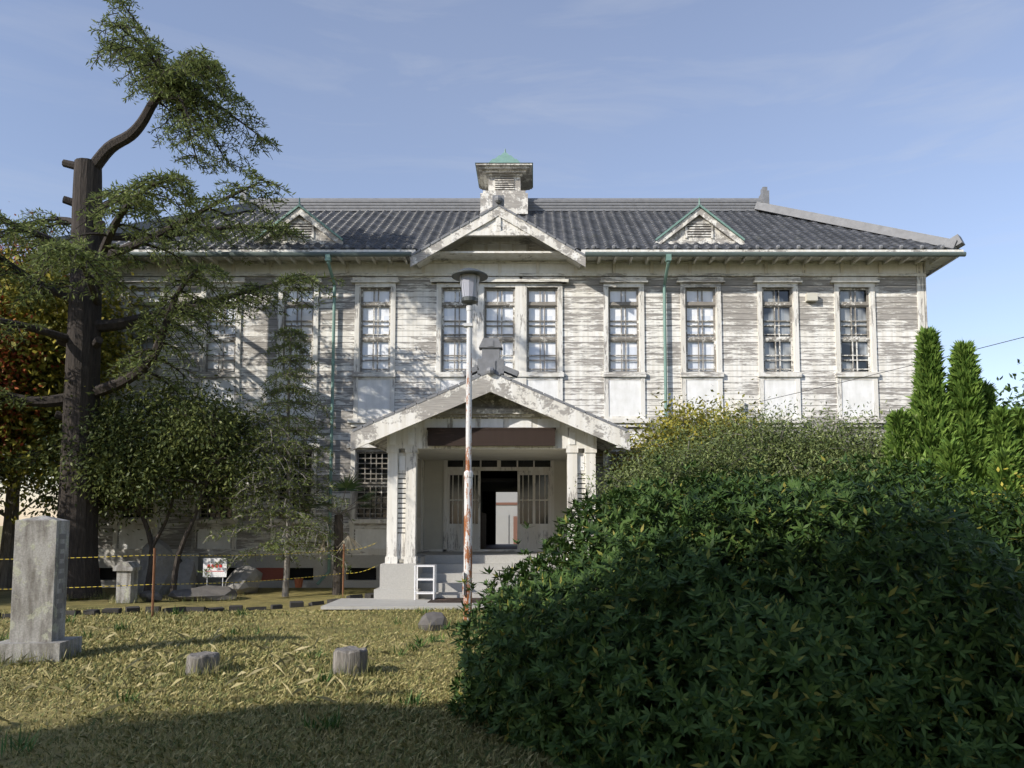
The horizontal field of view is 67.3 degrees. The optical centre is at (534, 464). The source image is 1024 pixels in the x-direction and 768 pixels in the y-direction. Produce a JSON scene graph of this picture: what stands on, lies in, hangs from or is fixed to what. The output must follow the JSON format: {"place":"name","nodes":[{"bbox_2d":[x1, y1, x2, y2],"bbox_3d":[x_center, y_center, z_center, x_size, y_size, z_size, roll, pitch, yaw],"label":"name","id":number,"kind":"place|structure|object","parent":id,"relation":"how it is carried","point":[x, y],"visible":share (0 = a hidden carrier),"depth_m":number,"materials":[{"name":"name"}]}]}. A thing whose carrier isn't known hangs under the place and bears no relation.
{"place":"outdoors","nodes":[
{"label":"outdoors","id":0,"kind":"place"},
{"bbox_2d":[0,202,69,286],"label":"maple tree","id":1,"kind":"object","parent":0,"point":[18,250],"depth_m":27.00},
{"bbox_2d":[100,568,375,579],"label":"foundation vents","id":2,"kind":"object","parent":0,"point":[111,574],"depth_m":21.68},
{"bbox_2d":[0,526,708,767],"bbox_3d":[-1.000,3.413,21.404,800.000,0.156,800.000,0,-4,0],"label":"ground","id":3,"kind":"structure","parent":0,"point":[266,597],"depth_m":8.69,"materials":[{"name":"green plant"}]},
{"bbox_2d":[0,286,63,472],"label":"autumn tree","id":4,"kind":"object","parent":3,"relation":"on","point":[29,358],"depth_m":19.09,"materials":[{"name":"plant"}]},
{"bbox_2d":[0,515,81,663],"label":"stone monument","id":5,"kind":"object","parent":3,"relation":"on","point":[37,625],"visible":0.91,"depth_m":9.95,"materials":[{"name":"stone"}]},
{"bbox_2d":[57,534,65,618],"bbox_3d":[-6.244,1.466,10.146,0.006,1.110,0.170,0,-4,-6],"label":"stone monument inscription","id":6,"kind":"object","parent":5,"relation":"attached to","point":[61,576],"visible":1,"depth_m":10.14,"materials":[{"name":"grey stone"}]},
{"bbox_2d":[0,218,193,589],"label":"tree","id":7,"kind":"object","parent":3,"relation":"on","point":[48,377],"depth_m":19.86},
{"bbox_2d":[113,561,141,602],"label":"stone pillar","id":8,"kind":"structure","parent":3,"relation":"on","point":[127,572],"depth_m":17.29,"materials":[{"name":"stone"}]},
{"bbox_2d":[139,590,162,601],"bbox_3d":[-8.892,3.050,17.843,0.476,0.272,0.371,4,-6,-41],"label":"rock","id":9,"kind":"object","parent":3,"relation":"on","point":[158,597],"visible":0.86,"depth_m":17.73,"materials":[{"name":"grey stone"}]},
{"bbox_2d":[1,363,301,591],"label":"tree","id":10,"kind":"object","parent":3,"relation":"on","point":[181,454],"depth_m":18.53,"materials":[{"name":"green plant"}]},
{"bbox_2d":[138,536,174,594],"bbox_3d":[-9.851,2.857,19.921,0.849,2.010,0.825,-2,-5,28],"label":"standing rock","id":11,"kind":"object","parent":3,"relation":"on","point":[163,568],"visible":0.46,"depth_m":19.75,"materials":[{"name":"grey stone"}]},
{"bbox_2d":[0,0,345,598],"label":"cedar tree","id":12,"kind":"object","parent":3,"relation":"on","point":[68,245],"depth_m":18.22,"materials":[{"name":"green plant"}]},
{"bbox_2d":[0,593,373,618],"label":"edging stones","id":13,"kind":"object","parent":3,"relation":"on","point":[134,609],"visible":0.54,"depth_m":15.45,"materials":[{"name":"grey stone"}]},
{"bbox_2d":[177,557,196,589],"bbox_3d":[-9.139,2.989,20.103,0.558,1.147,0.519,0,-4,0],"label":"standing rock","id":14,"kind":"object","parent":3,"relation":"on","point":[187,574],"visible":0.59,"depth_m":19.98,"materials":[{"name":"grey stone"}]},
{"bbox_2d":[168,585,236,600],"bbox_3d":[-7.980,3.114,18.532,1.543,0.428,1.115,2,-5,-20],"label":"flat rock","id":15,"kind":"object","parent":3,"relation":"on","point":[207,592],"visible":0.86,"depth_m":18.20,"materials":[{"name":"grey stone"}]},
{"bbox_2d":[185,651,220,675],"bbox_3d":[-3.945,2.376,9.143,0.396,0.272,0.403,0,-4,0],"label":"tree stump","id":16,"kind":"object","parent":3,"relation":"on","point":[192,659],"visible":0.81,"depth_m":9.02,"materials":[{"name":"grey wood"}]},
{"bbox_2d":[0,614,422,731],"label":"dry grass tufts","id":17,"kind":"object","parent":3,"relation":"on","point":[147,663],"visible":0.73,"depth_m":9.21,"materials":[{"name":"yellow plant"}]},
{"bbox_2d":[203,558,226,585],"bbox_3d":[-8.150,2.829,19.614,0.600,0.900,0.042,0,-4,0],"label":"sign board","id":18,"kind":"object","parent":3,"relation":"on","point":[206,561],"visible":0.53,"depth_m":19.61,"materials":[{"name":"white metal"}]},
{"bbox_2d":[206,564,223,571],"bbox_3d":[-8.150,2.627,19.605,0.460,0.180,0.006,0,-4,0],"label":"sign lettering","id":19,"kind":"object","parent":18,"relation":"attached to","point":[220,565],"visible":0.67,"depth_m":19.60},
{"bbox_2d":[0,589,483,678],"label":"lawn tufts","id":20,"kind":"object","parent":3,"relation":"on","point":[223,662],"visible":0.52,"depth_m":9.65,"materials":[{"name":"green plant"}]},
{"bbox_2d":[225,565,262,593],"bbox_3d":[-7.617,3.036,20.166,0.934,0.818,0.756,2,-5,-25],"label":"boulder","id":21,"kind":"object","parent":3,"relation":"on","point":[241,575],"visible":0.84,"depth_m":20.01,"materials":[{"name":"grey stone"}]},
{"bbox_2d":[151,544,344,616],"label":"fence posts","id":22,"kind":"object","parent":3,"relation":"on","point":[153,581],"visible":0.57,"depth_m":14.49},
{"bbox_2d":[0,542,376,589],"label":"fence ropes","id":23,"kind":"object","parent":22,"relation":"attached to","point":[203,555],"visible":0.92,"depth_m":15.30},
{"bbox_2d":[197,323,355,596],"bbox_3d":[-6.200,-0.164,19.151,3.714,6.803,3.516,0,-4,0],"label":"young cedar","id":24,"kind":"object","parent":3,"relation":"on","point":[296,390],"depth_m":18.87,"materials":[{"name":"green plant"}]},
{"bbox_2d":[0,606,572,767],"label":"grass tufts","id":25,"kind":"object","parent":3,"relation":"on","point":[327,725],"visible":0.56,"depth_m":7.63,"materials":[{"name":"plant"}]},
{"bbox_2d":[294,577,302,587],"bbox_3d":[-6.400,3.194,20.869,0.280,0.260,0.266,0,-4,0],"label":"flower pot","id":26,"kind":"object","parent":3,"relation":"on","point":[298,581],"visible":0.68,"depth_m":20.78,"materials":[{"name":"brown ceramic"}]},
{"bbox_2d":[332,515,342,594],"bbox_3d":[-4.945,2.260,19.381,0.266,2.005,0.252,0,-4,0],"label":"palm trunk","id":27,"kind":"object","parent":3,"relation":"on","point":[337,568],"visible":0.77,"depth_m":19.29,"materials":[{"name":"brown plant"}]},
{"bbox_2d":[312,530,365,556],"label":"dead palm fronds","id":28,"kind":"object","parent":27,"relation":"attached to","point":[348,541],"visible":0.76,"depth_m":18.96,"materials":[{"name":"beige plant"}]},
{"bbox_2d":[320,488,361,539],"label":"palm petioles","id":29,"kind":"object","parent":27,"relation":"attached to","point":[339,513],"visible":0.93,"depth_m":19.43,"materials":[{"name":"green plant"}]},
{"bbox_2d":[300,470,377,509],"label":"palm fan leaves","id":30,"kind":"object","parent":29,"relation":"attached to","point":[350,485],"visible":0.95,"depth_m":19.33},
{"bbox_2d":[332,646,367,675],"bbox_3d":[-2.228,2.403,9.358,0.465,0.352,0.464,0,-4,0],"label":"tree stump","id":31,"kind":"object","parent":3,"relation":"on","point":[343,655],"visible":0.81,"depth_m":9.20,"materials":[{"name":"grey wood"}]},
{"bbox_2d":[98,555,661,587],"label":"foundation vents","id":32,"kind":"object","parent":3,"relation":"on","point":[353,561],"depth_m":21.37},
{"bbox_2d":[485,544,516,548],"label":"building corridor floor","id":33,"kind":"structure","parent":32,"relation":"on","point":[500,546],"depth_m":25.96,"materials":[{"name":"grey concrete"}]},
{"bbox_2d":[480,471,516,543],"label":"building corridor walls","id":34,"kind":"structure","parent":33,"relation":"on","point":[493,483],"depth_m":27.05,"materials":[{"name":"black"}]},
{"bbox_2d":[98,277,917,548],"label":"building siding walls","id":35,"kind":"structure","parent":32,"relation":"on","point":[583,337],"depth_m":21.89,"materials":[{"name":"white wood"}]},
{"bbox_2d":[173,553,198,574],"bbox_3d":[-9.650,2.802,20.989,0.800,0.760,0.320,0,-4,0],"label":"air conditioner unit","id":36,"kind":"object","parent":35,"relation":"attached to","point":[193,558],"visible":0.11,"depth_m":20.98,"materials":[{"name":"grey metal"}]},
{"bbox_2d":[123,454,639,523],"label":"ground-floor windows","id":37,"kind":"structure","parent":35,"relation":"in","point":[524,488],"depth_m":21.70,"materials":[{"name":"white wood"}]},
{"bbox_2d":[132,290,713,370],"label":"upper windows","id":38,"kind":"structure","parent":35,"relation":"in","point":[534,314],"depth_m":22.08,"materials":[{"name":"white wood"}]},
{"bbox_2d":[120,288,870,518],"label":"windows","id":39,"kind":"structure","parent":35,"relation":"in","point":[621,305],"depth_m":22.00,"materials":[{"name":"white wood"}]},
{"bbox_2d":[254,198,744,584],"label":"downspouts","id":40,"kind":"object","parent":35,"relation":"attached to","point":[668,258],"visible":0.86,"depth_m":21.75,"materials":[{"name":"metal"}]},
{"bbox_2d":[476,163,531,215],"bbox_3d":[-1.000,-8.994,26.048,1.840,1.650,1.840,0,-4,0],"label":"cupola","id":41,"kind":"object","parent":35,"relation":"on","point":[517,175],"visible":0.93,"depth_m":25.35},
{"bbox_2d":[475,149,532,187],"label":"cupola roof","id":42,"kind":"structure","parent":41,"relation":"on","point":[504,157],"depth_m":25.71,"materials":[{"name":"green metal"}]},
{"bbox_2d":[495,183,512,189],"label":"building cupola vents","id":43,"kind":"object","parent":41,"relation":"attached to","point":[503,185],"visible":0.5,"depth_m":25.52,"materials":[{"name":"grey wood"}]},
{"bbox_2d":[104,244,915,548],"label":"wall panels","id":44,"kind":"object","parent":35,"relation":"attached to","point":[374,398],"visible":0.68,"depth_m":21.81,"materials":[{"name":"white wood"}]},
{"bbox_2d":[98,241,927,554],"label":"vertical building trim","id":45,"kind":"structure","parent":35,"relation":"attached to","point":[478,334],"depth_m":21.88,"materials":[{"name":"white wood"}]},
{"bbox_2d":[736,293,817,408],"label":"building wall fixtures","id":46,"kind":"object","parent":35,"relation":"attached to","point":[811,297],"visible":0.87,"depth_m":21.86,"materials":[{"name":"white metal"}]},
{"bbox_2d":[746,337,1023,404],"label":"utility wire","id":47,"kind":"object","parent":35,"relation":"attached to","point":[881,372],"visible":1,"depth_m":18.28,"materials":[{"name":"black"}]},
{"bbox_2d":[321,598,483,609],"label":"entrance paving slab","id":48,"kind":"structure","parent":3,"relation":"on","point":[362,604],"depth_m":16.18,"materials":[{"name":"grey concrete"}]},
{"bbox_2d":[414,565,436,599],"bbox_3d":[-2.450,2.632,17.266,0.450,0.760,0.360,0,-4,0],"label":"white utility shelf","id":49,"kind":"object","parent":48,"relation":"on","point":[416,578],"visible":0.96,"depth_m":17.13,"materials":[{"name":"white metal"}]},
{"bbox_2d":[427,598,492,602],"bbox_3d":[-1.200,3.033,16.991,2.200,0.100,0.940,0,-4,0],"label":"doormat","id":50,"kind":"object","parent":48,"relation":"on","point":[447,600],"depth_m":16.86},
{"bbox_2d":[418,612,447,630],"bbox_3d":[-1.743,2.728,13.225,0.517,0.397,0.526,0,-4,0],"label":"rock","id":51,"kind":"object","parent":3,"relation":"on","point":[437,619],"visible":0.75,"depth_m":13.07,"materials":[{"name":"grey stone"}]},
{"bbox_2d":[462,305,472,621],"bbox_3d":[-1.170,0.007,13.631,0.220,5.750,0.227,0,-4,0],"label":"lamp post","id":52,"kind":"object","parent":3,"relation":"on","point":[468,493],"visible":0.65,"depth_m":13.56,"materials":[{"name":"white metal"}]},
{"bbox_2d":[451,268,487,305],"bbox_3d":[-1.170,-3.204,13.879,0.670,0.690,0.670,0,-4,0],"label":"street lamp head","id":53,"kind":"object","parent":52,"relation":"on","point":[471,300],"visible":0.87,"depth_m":13.74},
{"bbox_2d":[459,274,479,296],"bbox_3d":[-1.170,-3.206,13.879,0.380,0.395,0.380,0,-4,0],"label":"street lamp","id":54,"kind":"object","parent":53,"relation":"attached to","point":[468,284],"visible":0.76,"depth_m":13.74,"materials":[{"name":"white glass"}]},
{"bbox_2d":[374,552,565,598],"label":"entrance steps","id":55,"kind":"structure","parent":3,"relation":"on","point":[397,581],"depth_m":18.22,"materials":[{"name":"grey concrete"}]},
{"bbox_2d":[385,417,596,563],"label":"porch columns","id":56,"kind":"structure","parent":3,"relation":"on","point":[401,546],"depth_m":17.94,"materials":[{"name":"white wood"}]},
{"bbox_2d":[350,374,629,452],"bbox_3d":[-1.000,-1.050,19.559,6.300,1.794,4.350,0,-4,0],"label":"porch gable","id":57,"kind":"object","parent":56,"relation":"on","point":[493,395],"visible":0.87,"depth_m":17.41,"materials":[{"name":"white wood"}]},
{"bbox_2d":[352,372,628,431],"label":"porch rake tiles","id":58,"kind":"object","parent":57,"relation":"on","point":[478,376],"visible":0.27,"depth_m":17.40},
{"bbox_2d":[462,338,518,377],"bbox_3d":[-1.000,-2.299,19.578,1.286,0.880,4.500,0,-4,0],"label":"roof ridge ornament","id":59,"kind":"object","parent":58,"relation":"on","point":[490,362],"visible":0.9,"depth_m":17.51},
{"bbox_2d":[569,400,789,555],"bbox_3d":[3.090,0.839,16.425,4.796,4.402,4.313,0,-4,0],"label":"shrub","id":60,"kind":"object","parent":3,"relation":"on","point":[651,467],"depth_m":15.87,"materials":[{"name":"green plant"}]},
{"bbox_2d":[596,379,777,487],"bbox_3d":[4.051,0.528,18.635,5.327,5.342,4.687,0,-4,0],"label":"shrub","id":61,"kind":"object","parent":3,"relation":"on","point":[667,421],"depth_m":18.43,"materials":[{"name":"green plant"}]},
{"bbox_2d":[412,448,1023,767],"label":"bush","id":62,"kind":"object","parent":3,"relation":"on","point":[538,623],"depth_m":5.75,"materials":[{"name":"green plant"}]},
{"bbox_2d":[659,394,896,492],"bbox_3d":[5.764,0.683,16.974,6.236,4.807,4.908,0,-4,0],"label":"shrub","id":63,"kind":"object","parent":3,"relation":"on","point":[794,457],"depth_m":16.46,"materials":[{"name":"green plant"}]},
{"bbox_2d":[776,400,950,489],"bbox_3d":[7.324,0.826,16.803,4.248,4.487,4.787,-4,-6,43],"label":"shrub","id":64,"kind":"object","parent":3,"relation":"on","point":[876,437],"depth_m":16.20,"materials":[{"name":"green plant"}]},
{"bbox_2d":[876,325,1023,515],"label":"conifer trees","id":65,"kind":"object","parent":3,"relation":"on","point":[972,417],"depth_m":15.24,"materials":[{"name":"green plant"}]},
{"bbox_2d":[971,461,1023,557],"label":"shrub","id":66,"kind":"object","parent":3,"relation":"on","point":[997,469],"visible":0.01,"depth_m":14.21,"materials":[{"name":"green plant"}]},
{"bbox_2d":[994,359,1023,409],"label":"trees","id":67,"kind":"object","parent":3,"relation":"on","point":[1009,389],"visible":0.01,"depth_m":36.85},
{"bbox_3d":[-15.239,0.657,16.579,4.934,4.780,3.771,0,-4,0],"label":"left back tree trunk and branches","id":68,"kind":"object","parent":3,"relation":"on","visible":0},
{"bbox_2d":[0,434,7,484],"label":"tree","id":69,"kind":"object","parent":68,"relation":"attached to","point":[3,483],"visible":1,"depth_m":17.83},
{"bbox_2d":[480,512,485,548],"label":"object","id":70,"kind":"object","parent":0,"point":[482,530],"visible":0.18,"depth_m":22.91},
{"bbox_2d":[427,428,555,445],"bbox_3d":[-1.000,-0.652,17.869,3.000,0.420,0.080,0,-4,0],"label":"sign board","id":71,"kind":"object","parent":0,"point":[497,436],"visible":1,"depth_m":17.84,"materials":[{"name":"brown wood"}]},
{"bbox_2d":[400,449,583,548],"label":"porch plaster walls","id":72,"kind":"structure","parent":0,"point":[434,459],"depth_m":21.49,"materials":[{"name":"beige paint"}]},
{"bbox_2d":[416,517,421,552],"bbox_3d":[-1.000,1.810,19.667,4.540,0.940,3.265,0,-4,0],"label":"signboard","id":73,"kind":"object","parent":72,"relation":"attached to","point":[419,520],"visible":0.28,"depth_m":20.88},
{"bbox_2d":[443,460,553,551],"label":"entrance doors","id":74,"kind":"structure","parent":72,"relation":"attached to","point":[453,536],"depth_m":21.55,"materials":[{"name":"grey wood"}]},
{"bbox_2d":[390,419,593,469],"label":"porch frieze panels","id":75,"kind":"object","parent":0,"point":[495,423],"visible":0.82,"depth_m":17.98,"materials":[{"name":"white wood"}]},
{"bbox_2d":[398,478,585,532],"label":"porch slat shadow","id":76,"kind":"object","parent":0,"point":[405,503],"visible":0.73,"depth_m":18.01},
{"bbox_2d":[452,237,546,250],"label":"building gable wall","id":77,"kind":"structure","parent":0,"point":[533,246],"depth_m":22.15,"materials":[{"name":"white wood"}]},
{"bbox_2d":[410,206,585,266],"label":"gable bargeboards","id":78,"kind":"object","parent":77,"relation":"attached to","point":[497,221],"visible":1,"depth_m":21.13,"materials":[{"name":"white wood"}]},
{"bbox_2d":[496,492,516,543],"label":"building wall","id":79,"kind":"structure","parent":0,"point":[505,514],"depth_m":47.47,"materials":[{"name":"white paint"}]},
{"bbox_2d":[496,502,516,543],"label":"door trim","id":80,"kind":"structure","parent":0,"point":[514,520],"depth_m":47.40,"materials":[{"name":"brown wood"}]},
{"bbox_2d":[0,0,1023,525],"label":"sky","id":81,"kind":"structure","parent":0,"point":[908,115],"materials":[{"name":"blue"}]},
{"bbox_2d":[67,237,963,276],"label":"eave soffit","id":82,"kind":"structure","parent":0,"point":[932,264],"depth_m":21.75,"materials":[{"name":"white wood"}]},
{"bbox_2d":[31,252,966,256],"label":"building eave gutters","id":83,"kind":"object","parent":82,"relation":"attached to","point":[603,254],"visible":0.73,"depth_m":21.20,"materials":[{"name":"grey metal"}]},
{"bbox_2d":[112,210,952,250],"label":"roof pantiles","id":84,"kind":"object","parent":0,"point":[572,228],"visible":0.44,"depth_m":23.24,"materials":[{"name":"grey tile"}]},
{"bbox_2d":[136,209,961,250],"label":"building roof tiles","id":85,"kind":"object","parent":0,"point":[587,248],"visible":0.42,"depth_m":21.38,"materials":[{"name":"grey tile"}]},
{"bbox_2d":[37,204,944,255],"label":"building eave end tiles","id":86,"kind":"object","parent":85,"relation":"attached to","point":[564,243],"visible":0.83,"depth_m":21.20,"materials":[{"name":"grey ceramic"}]},
{"bbox_2d":[255,207,743,243],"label":"dormer gables","id":87,"kind":"structure","parent":85,"relation":"on","point":[720,233],"depth_m":21.91,"materials":[{"name":"white wood"}]},
{"bbox_2d":[288,224,710,234],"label":"dormer vents","id":88,"kind":"object","parent":87,"relation":"in","point":[687,229],"visible":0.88,"depth_m":21.98,"materials":[{"name":"grey wood"}]},
{"bbox_2d":[36,187,964,248],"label":"building ridge tiles","id":89,"kind":"object","parent":85,"relation":"on","point":[761,203],"visible":0.59,"depth_m":25.85,"materials":[{"name":"grey ceramic"}]},
{"bbox_2d":[763,290,867,370],"bbox_3d":[8.050,-3.840,22.080,3.100,2.470,0.001,0,-4,0],"label":"window","id":90,"kind":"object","parent":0,"point":[784,314],"visible":0.6,"depth_m":22.08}
]}

